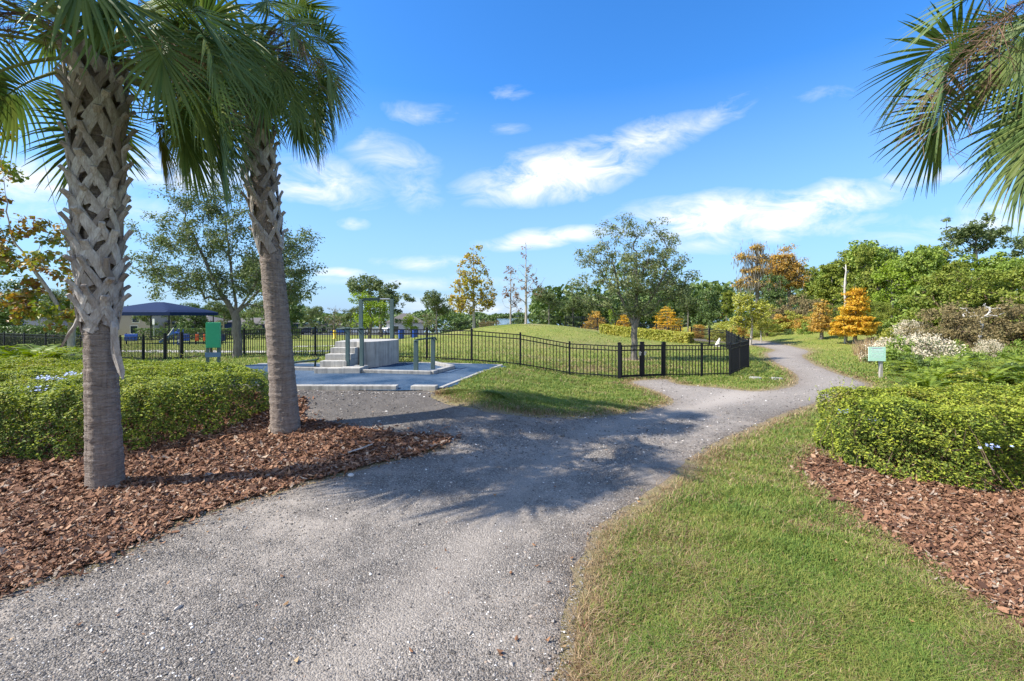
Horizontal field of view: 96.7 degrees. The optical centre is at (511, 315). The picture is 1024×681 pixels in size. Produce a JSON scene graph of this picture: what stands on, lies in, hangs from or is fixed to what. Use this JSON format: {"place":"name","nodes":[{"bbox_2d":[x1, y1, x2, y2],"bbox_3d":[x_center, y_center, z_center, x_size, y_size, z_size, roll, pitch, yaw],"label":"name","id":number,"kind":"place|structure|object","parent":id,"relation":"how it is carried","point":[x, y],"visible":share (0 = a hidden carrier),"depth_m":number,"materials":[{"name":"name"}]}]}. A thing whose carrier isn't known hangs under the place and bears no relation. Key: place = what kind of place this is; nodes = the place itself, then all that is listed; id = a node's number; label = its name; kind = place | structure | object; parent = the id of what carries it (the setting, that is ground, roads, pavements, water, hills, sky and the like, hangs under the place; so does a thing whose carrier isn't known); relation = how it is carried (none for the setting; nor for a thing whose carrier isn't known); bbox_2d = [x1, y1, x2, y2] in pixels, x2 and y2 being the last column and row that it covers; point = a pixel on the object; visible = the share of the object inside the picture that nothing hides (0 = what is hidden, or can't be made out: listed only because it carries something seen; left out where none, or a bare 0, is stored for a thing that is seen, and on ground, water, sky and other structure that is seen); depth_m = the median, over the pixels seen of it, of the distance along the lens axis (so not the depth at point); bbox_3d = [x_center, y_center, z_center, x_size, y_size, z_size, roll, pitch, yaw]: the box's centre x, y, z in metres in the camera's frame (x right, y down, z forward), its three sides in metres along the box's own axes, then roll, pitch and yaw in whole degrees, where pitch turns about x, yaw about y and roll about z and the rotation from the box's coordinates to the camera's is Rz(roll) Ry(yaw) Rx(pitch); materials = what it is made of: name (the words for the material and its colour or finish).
{"place":"outdoors","nodes":[
{"label":"outdoors","id":0,"kind":"place"},
{"bbox_2d":[0,339,868,680],"bbox_3d":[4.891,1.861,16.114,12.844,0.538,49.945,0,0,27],"label":"gravel path","id":1,"kind":"structure","parent":0,"point":[648,473],"depth_m":3.98,"materials":[{"name":"stone"}]},
{"bbox_2d":[0,317,1023,680],"bbox_3d":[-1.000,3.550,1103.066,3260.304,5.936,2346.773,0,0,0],"label":"ground","id":2,"kind":"structure","parent":0,"point":[530,329],"depth_m":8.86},
{"bbox_2d":[0,278,47,332],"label":"evergreen tree","id":3,"kind":"object","parent":2,"relation":"on","point":[4,316],"visible":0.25,"depth_m":47.57,"materials":[{"name":"green plant"}]},
{"bbox_2d":[0,124,75,354],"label":"plane tree","id":4,"kind":"object","parent":2,"relation":"on","point":[23,300],"visible":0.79,"depth_m":19.30,"materials":[{"name":"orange plant"}]},
{"bbox_2d":[0,325,81,347],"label":"clipped hedge","id":5,"kind":"object","parent":2,"relation":"on","point":[25,329],"visible":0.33,"depth_m":30.95,"materials":[{"name":"green plant"}]},
{"bbox_2d":[0,343,82,360],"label":"fern","id":6,"kind":"object","parent":2,"relation":"on","point":[27,351],"visible":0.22,"depth_m":12.90,"materials":[{"name":"green plant"}]},
{"bbox_2d":[25,288,73,326],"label":"oak tree","id":7,"kind":"object","parent":2,"relation":"on","point":[61,295],"visible":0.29,"depth_m":60.57,"materials":[{"name":"green plant"}]},
{"bbox_2d":[0,332,166,359],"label":"metal fence","id":8,"kind":"object","parent":2,"relation":"on","point":[10,339],"visible":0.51,"depth_m":22.85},
{"bbox_2d":[165,335,179,358],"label":"fence gate","id":9,"kind":"structure","parent":8,"relation":"attached to","point":[166,346],"depth_m":20.05,"materials":[{"name":"black metal"}]},
{"bbox_2d":[118,316,167,335],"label":"beige house","id":10,"kind":"structure","parent":2,"relation":"on","point":[127,325],"depth_m":90.72,"materials":[{"name":"paint"}]},
{"bbox_2d":[122,302,217,343],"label":"shade canopy","id":11,"kind":"object","parent":2,"relation":"on","point":[158,309],"visible":0.79,"depth_m":40.25,"materials":[{"name":"blue fabric"}]},
{"bbox_2d":[176,301,212,333],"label":"evergreen tree","id":12,"kind":"object","parent":2,"relation":"on","point":[198,321],"visible":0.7,"depth_m":57.74,"materials":[{"name":"green plant"}]},
{"bbox_2d":[205,322,220,363],"bbox_3d":[-9.195,1.012,14.000,0.400,1.570,0.240,0,0,-24],"label":"sign board","id":13,"kind":"object","parent":2,"relation":"on","point":[213,335],"visible":0.74,"depth_m":13.91,"materials":[{"name":"green metal"}]},
{"bbox_2d":[133,327,300,339],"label":"clipped hedge","id":14,"kind":"object","parent":2,"relation":"on","point":[156,333],"visible":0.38,"depth_m":54.17,"materials":[{"name":"green plant"}]},
{"bbox_2d":[205,301,241,330],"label":"oak tree","id":15,"kind":"object","parent":2,"relation":"on","point":[219,307],"visible":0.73,"depth_m":69.00,"materials":[{"name":"green plant"}]},
{"bbox_2d":[123,170,327,357],"bbox_3d":[-11.120,-1.982,17.928,8.029,7.864,3.519,0,0,0],"label":"oak tree","id":16,"kind":"object","parent":2,"relation":"on","point":[216,241],"visible":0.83,"depth_m":17.47,"materials":[{"name":"green plant"}]},
{"bbox_2d":[238,253,311,332],"bbox_3d":[-12.736,-0.561,24.590,3.773,5.577,4.019,0,0,-36],"label":"oak tree","id":17,"kind":"object","parent":2,"relation":"on","point":[251,314],"visible":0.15,"depth_m":24.59,"materials":[{"name":"green plant"}]},
{"bbox_2d":[289,295,305,331],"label":"evergreen tree","id":18,"kind":"object","parent":2,"relation":"on","point":[295,313],"visible":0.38,"depth_m":52.15,"materials":[{"name":"green plant"}]},
{"bbox_2d":[297,305,323,336],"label":"oak tree","id":19,"kind":"object","parent":2,"relation":"on","point":[312,312],"visible":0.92,"depth_m":79.74,"materials":[{"name":"green plant"}]},
{"bbox_2d":[195,362,502,390],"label":"pad kerb","id":20,"kind":"structure","parent":2,"relation":"on","point":[369,387],"depth_m":9.75,"materials":[{"name":"concrete"}]},
{"bbox_2d":[335,305,363,334],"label":"oak tree","id":21,"kind":"object","parent":2,"relation":"on","point":[347,317],"visible":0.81,"depth_m":94.29,"materials":[{"name":"green plant"}]},
{"bbox_2d":[211,363,505,389],"bbox_3d":[-4.426,1.594,12.347,8.475,0.086,5.514,0,0,0],"label":"rubber pad","id":22,"kind":"object","parent":2,"relation":"on","point":[408,381],"visible":0.48,"depth_m":11.78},
{"bbox_2d":[337,327,367,372],"bbox_3d":[-4.523,0.992,12.640,0.846,1.304,0.740,0,0,0],"label":"push up stand","id":23,"kind":"object","parent":22,"relation":"on","point":[348,368],"visible":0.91,"depth_m":12.69,"materials":[{"name":"metal"}]},
{"bbox_2d":[314,339,398,372],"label":"concrete steps","id":24,"kind":"structure","parent":22,"relation":"on","point":[380,352],"depth_m":13.70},
{"bbox_2d":[414,337,436,369],"bbox_3d":[-2.441,1.119,12.927,0.141,0.965,1.253,0,0,19],"label":"dip bar","id":25,"kind":"object","parent":22,"relation":"on","point":[433,339],"visible":0.69,"depth_m":13.05,"materials":[{"name":"green metal"}]},
{"bbox_2d":[348,291,389,338],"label":"young tree","id":26,"kind":"object","parent":2,"relation":"on","point":[376,305],"visible":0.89,"depth_m":61.62,"materials":[{"name":"green plant"}]},
{"bbox_2d":[295,361,454,373],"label":"station kerb","id":27,"kind":"structure","parent":2,"relation":"on","point":[445,366],"depth_m":12.34,"materials":[{"name":"concrete"}]},
{"bbox_2d":[359,298,393,338],"bbox_3d":[-4.605,0.524,15.450,1.165,2.230,0.115,0,0,0],"label":"pull up bar","id":28,"kind":"object","parent":2,"relation":"on","point":[391,314],"visible":0.71,"depth_m":15.39,"materials":[{"name":"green metal"}]},
{"bbox_2d":[345,273,415,336],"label":"oak tree","id":29,"kind":"object","parent":2,"relation":"on","point":[384,291],"visible":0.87,"depth_m":73.43,"materials":[{"name":"green plant"}]},
{"bbox_2d":[179,326,620,378],"bbox_3d":[-5.510,1.349,16.956,18.652,1.860,0.952,0,0,15],"label":"metal fence","id":30,"kind":"object","parent":2,"relation":"on","point":[181,342],"visible":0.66,"depth_m":15.83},
{"bbox_2d":[621,342,662,377],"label":"fence gate","id":31,"kind":"structure","parent":30,"relation":"attached to","point":[641,350],"depth_m":15.00,"materials":[{"name":"black metal"}]},
{"bbox_2d":[385,313,423,332],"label":"gabled house","id":32,"kind":"structure","parent":2,"relation":"on","point":[400,325],"depth_m":114.19,"materials":[{"name":"white paint"}]},
{"bbox_2d":[420,289,454,333],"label":"oak tree","id":33,"kind":"object","parent":2,"relation":"on","point":[434,300],"visible":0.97,"depth_m":61.49,"materials":[{"name":"green plant"}]},
{"bbox_2d":[440,317,477,332],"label":"leafy shrub","id":34,"kind":"object","parent":2,"relation":"on","point":[459,326],"visible":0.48,"depth_m":55.51,"materials":[{"name":"green plant"}]},
{"bbox_2d":[448,244,497,328],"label":"plane tree","id":35,"kind":"object","parent":2,"relation":"on","point":[460,302],"visible":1,"depth_m":42.80,"materials":[{"name":"yellow plant"}]},
{"bbox_2d":[245,310,743,317],"bbox_3d":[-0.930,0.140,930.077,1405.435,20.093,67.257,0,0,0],"label":"shore woods","id":36,"kind":"object","parent":2,"relation":"on","point":[478,314],"visible":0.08,"depth_m":912.16,"materials":[{"name":"green plant"}]},
{"bbox_2d":[434,314,560,329],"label":"metal fence","id":37,"kind":"object","parent":2,"relation":"on","point":[519,316],"visible":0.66,"depth_m":48.82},
{"bbox_2d":[7,381,1015,679],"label":"fallen leaves","id":38,"kind":"object","parent":2,"relation":"on","point":[511,571],"visible":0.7,"depth_m":3.22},
{"bbox_2d":[0,390,1023,634],"bbox_3d":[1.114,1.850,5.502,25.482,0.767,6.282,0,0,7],"label":"bark mulch","id":39,"kind":"object","parent":2,"relation":"on","point":[30,500],"visible":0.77,"depth_m":5.17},
{"bbox_2d":[0,353,269,462],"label":"hedge","id":40,"kind":"object","parent":39,"relation":"on","point":[49,383],"visible":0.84,"depth_m":7.49,"materials":[{"name":"green plant"}]},
{"bbox_2d":[0,0,281,490],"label":"palm tree","id":41,"kind":"object","parent":39,"relation":"on","point":[96,141],"visible":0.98,"depth_m":5.45,"materials":[{"name":"green plant"}]},
{"bbox_2d":[119,0,364,433],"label":"palm tree","id":42,"kind":"object","parent":39,"relation":"on","point":[265,214],"visible":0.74,"depth_m":7.59,"materials":[{"name":"green plant"}]},
{"bbox_2d":[502,266,522,323],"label":"plane tree","id":43,"kind":"object","parent":2,"relation":"on","point":[507,295],"visible":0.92,"depth_m":44.97,"materials":[{"name":"grey plant"}]},
{"bbox_2d":[508,240,547,323],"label":"plane tree","id":44,"kind":"object","parent":2,"relation":"on","point":[525,286],"visible":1,"depth_m":41.90,"materials":[{"name":"grey plant"}]},
{"bbox_2d":[52,260,1023,333],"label":"distant woods","id":45,"kind":"object","parent":2,"relation":"on","point":[536,308],"visible":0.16,"depth_m":67.18,"materials":[{"name":"green plant"}]},
{"bbox_2d":[532,287,564,323],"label":"oak tree","id":46,"kind":"object","parent":2,"relation":"on","point":[553,303],"visible":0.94,"depth_m":55.59,"materials":[{"name":"green plant"}]},
{"bbox_2d":[559,294,585,324],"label":"oak tree","id":47,"kind":"object","parent":2,"relation":"on","point":[569,308],"visible":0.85,"depth_m":59.63,"materials":[{"name":"green plant"}]},
{"bbox_2d":[565,315,680,331],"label":"metal fence","id":48,"kind":"object","parent":2,"relation":"on","point":[594,323],"visible":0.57,"depth_m":40.78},
{"bbox_2d":[564,212,701,359],"bbox_3d":[5.559,-1.245,20.799,6.356,6.919,3.477,0,0,0],"label":"oak tree","id":49,"kind":"object","parent":2,"relation":"on","point":[682,291],"visible":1,"depth_m":20.61,"materials":[{"name":"green plant"}]},
{"bbox_2d":[599,323,694,342],"bbox_3d":[9.980,1.399,34.492,7.370,1.512,1.441,0,0,43],"label":"clipped hedge","id":50,"kind":"object","parent":2,"relation":"on","point":[661,335],"visible":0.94,"depth_m":33.59,"materials":[{"name":"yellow plant"}]},
{"bbox_2d":[651,306,683,330],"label":"cypress tree","id":51,"kind":"object","parent":2,"relation":"on","point":[670,321],"visible":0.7,"depth_m":45.63,"materials":[{"name":"orange plant"}]},
{"bbox_2d":[675,296,704,331],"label":"oak tree","id":52,"kind":"object","parent":2,"relation":"on","point":[689,306],"visible":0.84,"depth_m":49.91,"materials":[{"name":"green plant"}]},
{"bbox_2d":[661,326,748,375],"bbox_3d":[10.312,1.556,23.579,2.908,1.498,19.496,0,0,24],"label":"metal fence","id":53,"kind":"object","parent":2,"relation":"on","point":[735,345],"visible":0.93,"depth_m":15.79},
{"bbox_2d":[690,289,724,328],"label":"evergreen tree","id":54,"kind":"object","parent":2,"relation":"on","point":[712,309],"visible":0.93,"depth_m":43.66,"materials":[{"name":"green plant"}]},
{"bbox_2d":[706,320,740,340],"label":"leafy shrub","id":55,"kind":"object","parent":2,"relation":"on","point":[718,335],"visible":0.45,"depth_m":35.78,"materials":[{"name":"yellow plant"}]},
{"bbox_2d":[719,290,735,320],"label":"broadleaf tree","id":56,"kind":"object","parent":2,"relation":"on","point":[727,306],"visible":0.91,"depth_m":61.67,"materials":[{"name":"green plant"}]},
{"bbox_2d":[723,292,777,344],"bbox_3d":[16.254,0.314,31.055,3.302,3.933,2.428,0,0,34],"label":"young tree","id":57,"kind":"object","parent":2,"relation":"on","point":[738,320],"visible":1,"depth_m":30.98,"materials":[{"name":"green plant"}]},
{"bbox_2d":[730,240,782,302],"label":"mossy cypress","id":58,"kind":"object","parent":2,"relation":"on","point":[751,279],"visible":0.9,"depth_m":51.76,"materials":[{"name":"grey plant"}]},
{"bbox_2d":[753,308,770,341],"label":"young tree","id":59,"kind":"object","parent":2,"relation":"on","point":[761,328],"visible":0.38,"depth_m":32.67,"materials":[{"name":"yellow plant"}]},
{"bbox_2d":[748,318,781,336],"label":"vine thicket","id":60,"kind":"object","parent":2,"relation":"on","point":[772,327],"visible":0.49,"depth_m":36.63,"materials":[{"name":"green plant"}]},
{"bbox_2d":[759,273,794,317],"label":"evergreen tree","id":61,"kind":"object","parent":2,"relation":"on","point":[772,294],"visible":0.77,"depth_m":43.86,"materials":[{"name":"green plant"}]},
{"bbox_2d":[763,243,811,314],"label":"mossy cypress","id":62,"kind":"object","parent":2,"relation":"on","point":[789,269],"visible":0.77,"depth_m":53.40,"materials":[{"name":"orange plant"}]},
{"bbox_2d":[774,310,806,330],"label":"leafy shrub","id":63,"kind":"object","parent":2,"relation":"on","point":[783,325],"visible":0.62,"depth_m":37.79,"materials":[{"name":"yellow plant"}]},
{"bbox_2d":[775,293,824,321],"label":"brush shrub","id":64,"kind":"object","parent":2,"relation":"on","point":[805,307],"visible":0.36,"depth_m":41.54,"materials":[{"name":"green plant"}]},
{"bbox_2d":[805,299,835,339],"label":"cypress tree","id":65,"kind":"object","parent":2,"relation":"on","point":[820,323],"visible":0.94,"depth_m":30.85,"materials":[{"name":"orange plant"}]},
{"bbox_2d":[803,261,849,314],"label":"broadleaf tree","id":66,"kind":"object","parent":2,"relation":"on","point":[828,294],"visible":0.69,"depth_m":46.92,"materials":[{"name":"green plant"}]},
{"bbox_2d":[833,255,858,301],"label":"broadleaf tree","id":67,"kind":"object","parent":2,"relation":"on","point":[840,296],"visible":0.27,"depth_m":44.15,"materials":[{"name":"green plant"}]},
{"bbox_2d":[827,286,881,343],"bbox_3d":[20.794,0.019,27.536,2.397,3.779,2.593,0,0,-21],"label":"cypress tree","id":68,"kind":"object","parent":2,"relation":"on","point":[853,323],"visible":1,"depth_m":27.20,"materials":[{"name":"orange plant"}]},
{"bbox_2d":[846,335,885,361],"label":"reed clump","id":69,"kind":"object","parent":2,"relation":"on","point":[861,349],"visible":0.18,"depth_m":20.58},
{"bbox_2d":[846,244,888,306],"bbox_3d":[31.088,-2.755,39.805,3.078,7.127,2.578,0,0,41],"label":"broadleaf tree","id":70,"kind":"object","parent":2,"relation":"on","point":[863,282],"visible":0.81,"depth_m":39.46,"materials":[{"name":"green plant"}]},
{"bbox_2d":[845,240,905,311],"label":"broadleaf tree","id":71,"kind":"object","parent":2,"relation":"on","point":[882,256],"visible":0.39,"depth_m":41.88,"materials":[{"name":"green plant"}]},
{"bbox_2d":[868,347,885,377],"bbox_3d":[12.106,1.673,15.129,0.520,1.244,0.118,0,0,6],"label":"trail sign","id":72,"kind":"object","parent":2,"relation":"on","point":[878,354],"visible":0.81,"depth_m":15.08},
{"bbox_2d":[860,301,901,326],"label":"vine thicket","id":73,"kind":"object","parent":2,"relation":"on","point":[887,306],"visible":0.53,"depth_m":32.48,"materials":[{"name":"green plant"}]},
{"bbox_2d":[857,337,915,363],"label":"groundsel bush","id":74,"kind":"object","parent":2,"relation":"on","point":[883,342],"visible":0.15,"depth_m":19.82,"materials":[{"name":"white plant"}]},
{"bbox_2d":[869,255,922,316],"bbox_3d":[31.977,-2.085,37.749,3.655,5.840,3.593,0,0,-43],"label":"broadleaf tree","id":75,"kind":"object","parent":2,"relation":"on","point":[892,272],"visible":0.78,"depth_m":37.71,"materials":[{"name":"green plant"}]},
{"bbox_2d":[875,334,927,370],"bbox_3d":[14.778,1.519,17.175,1.730,1.620,1.535,0,0,-36],"label":"leafy shrub","id":76,"kind":"object","parent":2,"relation":"on","point":[900,352],"visible":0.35,"depth_m":17.11,"materials":[{"name":"green plant"}]},
{"bbox_2d":[891,319,930,342],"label":"groundsel bush","id":77,"kind":"object","parent":2,"relation":"on","point":[901,332],"visible":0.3,"depth_m":25.02,"materials":[{"name":"white plant"}]},
{"bbox_2d":[802,447,1023,616],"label":"mulch bed","id":78,"kind":"object","parent":2,"relation":"on","point":[884,477],"visible":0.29,"depth_m":5.22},
{"bbox_2d":[808,377,1023,493],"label":"hedge","id":79,"kind":"object","parent":78,"relation":"on","point":[974,414],"visible":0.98,"depth_m":5.93,"materials":[{"name":"green plant"}]},
{"bbox_2d":[850,0,1023,238],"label":"palm tree","id":80,"kind":"object","parent":78,"relation":"on","point":[999,73],"visible":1,"depth_m":5.06,"materials":[{"name":"green plant"}]},
{"bbox_2d":[890,244,946,303],"bbox_3d":[33.217,-2.462,36.816,4.207,6.521,3.122,0,0,-15],"label":"broadleaf tree","id":81,"kind":"object","parent":2,"relation":"on","point":[924,261],"visible":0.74,"depth_m":36.35,"materials":[{"name":"green plant"}]},
{"bbox_2d":[885,371,968,390],"bbox_3d":[10.888,1.777,11.940,1.727,0.550,1.831,0,0,28],"label":"fern","id":82,"kind":"object","parent":2,"relation":"on","point":[925,382],"visible":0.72,"depth_m":12.04,"materials":[{"name":"green plant"}]},
{"bbox_2d":[881,332,974,363],"bbox_3d":[16.718,1.538,18.661,2.954,1.698,3.177,0,0,-11],"label":"groundsel bush","id":83,"kind":"object","parent":2,"relation":"on","point":[926,349],"visible":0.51,"depth_m":18.12,"materials":[{"name":"white plant"}]},
{"bbox_2d":[888,270,973,326],"bbox_3d":[28.643,-0.990,31.194,4.422,4.148,4.984,0,0,-32],"label":"leafy shrub","id":84,"kind":"object","parent":2,"relation":"on","point":[917,289],"visible":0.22,"depth_m":31.01,"materials":[{"name":"green plant"}]},
{"bbox_2d":[881,364,982,383],"bbox_3d":[12.015,1.738,13.097,1.966,0.626,2.083,0,0,17],"label":"fern","id":85,"kind":"object","parent":2,"relation":"on","point":[938,373],"visible":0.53,"depth_m":12.99,"materials":[{"name":"green plant"}]},
{"bbox_2d":[898,298,1008,351],"bbox_3d":[21.722,0.602,22.364,3.694,2.939,3.969,0,0,-17],"label":"brush shrub","id":86,"kind":"object","parent":2,"relation":"on","point":[945,315],"visible":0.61,"depth_m":22.20,"materials":[{"name":"brown plant"}]},
{"bbox_2d":[937,260,972,285],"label":"broadleaf tree","id":87,"kind":"object","parent":2,"relation":"on","point":[956,264],"visible":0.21,"depth_m":37.34,"materials":[{"name":"green plant"}]},
{"bbox_2d":[894,265,1016,326],"bbox_3d":[28.418,-0.982,29.022,6.077,4.175,5.644,0,0,-23],"label":"vine thicket","id":88,"kind":"object","parent":2,"relation":"on","point":[936,286],"visible":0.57,"depth_m":28.79,"materials":[{"name":"green plant"}]},
{"bbox_2d":[934,367,987,388],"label":"leafy shrub","id":89,"kind":"object","parent":2,"relation":"on","point":[969,373],"visible":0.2,"depth_m":12.54,"materials":[{"name":"green plant"}]},
{"bbox_2d":[938,351,992,372],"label":"fern","id":90,"kind":"object","parent":2,"relation":"on","point":[955,357],"visible":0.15,"depth_m":15.81,"materials":[{"name":"green plant"}]},
{"bbox_2d":[933,212,1012,258],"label":"feathery tree","id":91,"kind":"object","parent":2,"relation":"on","point":[975,232],"visible":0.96,"depth_m":51.72,"materials":[{"name":"green plant"}]},
{"bbox_2d":[927,264,1023,324],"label":"vine thicket","id":92,"kind":"object","parent":2,"relation":"on","point":[1012,283],"visible":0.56,"depth_m":26.47,"materials":[{"name":"green plant"}]},
{"bbox_2d":[933,300,1023,344],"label":"brush shrub","id":93,"kind":"object","parent":2,"relation":"on","point":[1004,308],"visible":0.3,"depth_m":22.92,"materials":[{"name":"brown plant"}]},
{"bbox_2d":[935,358,1023,383],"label":"fern","id":94,"kind":"object","parent":2,"relation":"on","point":[992,378],"visible":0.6,"depth_m":12.75,"materials":[{"name":"green plant"}]},
{"bbox_2d":[971,339,1005,358],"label":"groundsel bush","id":95,"kind":"object","parent":2,"relation":"on","point":[991,347],"visible":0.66,"depth_m":19.91,"materials":[{"name":"beige plant"}]},
{"bbox_2d":[956,251,1023,283],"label":"broadleaf tree","id":96,"kind":"object","parent":2,"relation":"on","point":[994,261],"visible":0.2,"depth_m":44.60,"materials":[{"name":"green plant"}]},
{"bbox_2d":[972,294,1023,343],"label":"brush shrub","id":97,"kind":"object","parent":2,"relation":"on","point":[1001,319],"visible":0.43,"depth_m":22.81,"materials":[{"name":"brown plant"}]},
{"bbox_2d":[978,259,1023,306],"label":"broadleaf tree","id":98,"kind":"object","parent":2,"relation":"on","point":[1010,265],"visible":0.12,"depth_m":35.34,"materials":[{"name":"green plant"}]},
{"bbox_2d":[994,339,1023,360],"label":"leafy shrub","id":99,"kind":"object","parent":2,"relation":"on","point":[1018,351],"visible":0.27,"depth_m":17.54,"materials":[{"name":"green plant"}]},
{"bbox_2d":[999,226,1023,259],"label":"feathery tree","id":100,"kind":"object","parent":2,"relation":"on","point":[1016,246],"visible":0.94,"depth_m":54.86,"materials":[{"name":"green plant"}]},
{"bbox_2d":[0,0,1023,316],"label":"sky","id":101,"kind":"structure","parent":0,"point":[496,125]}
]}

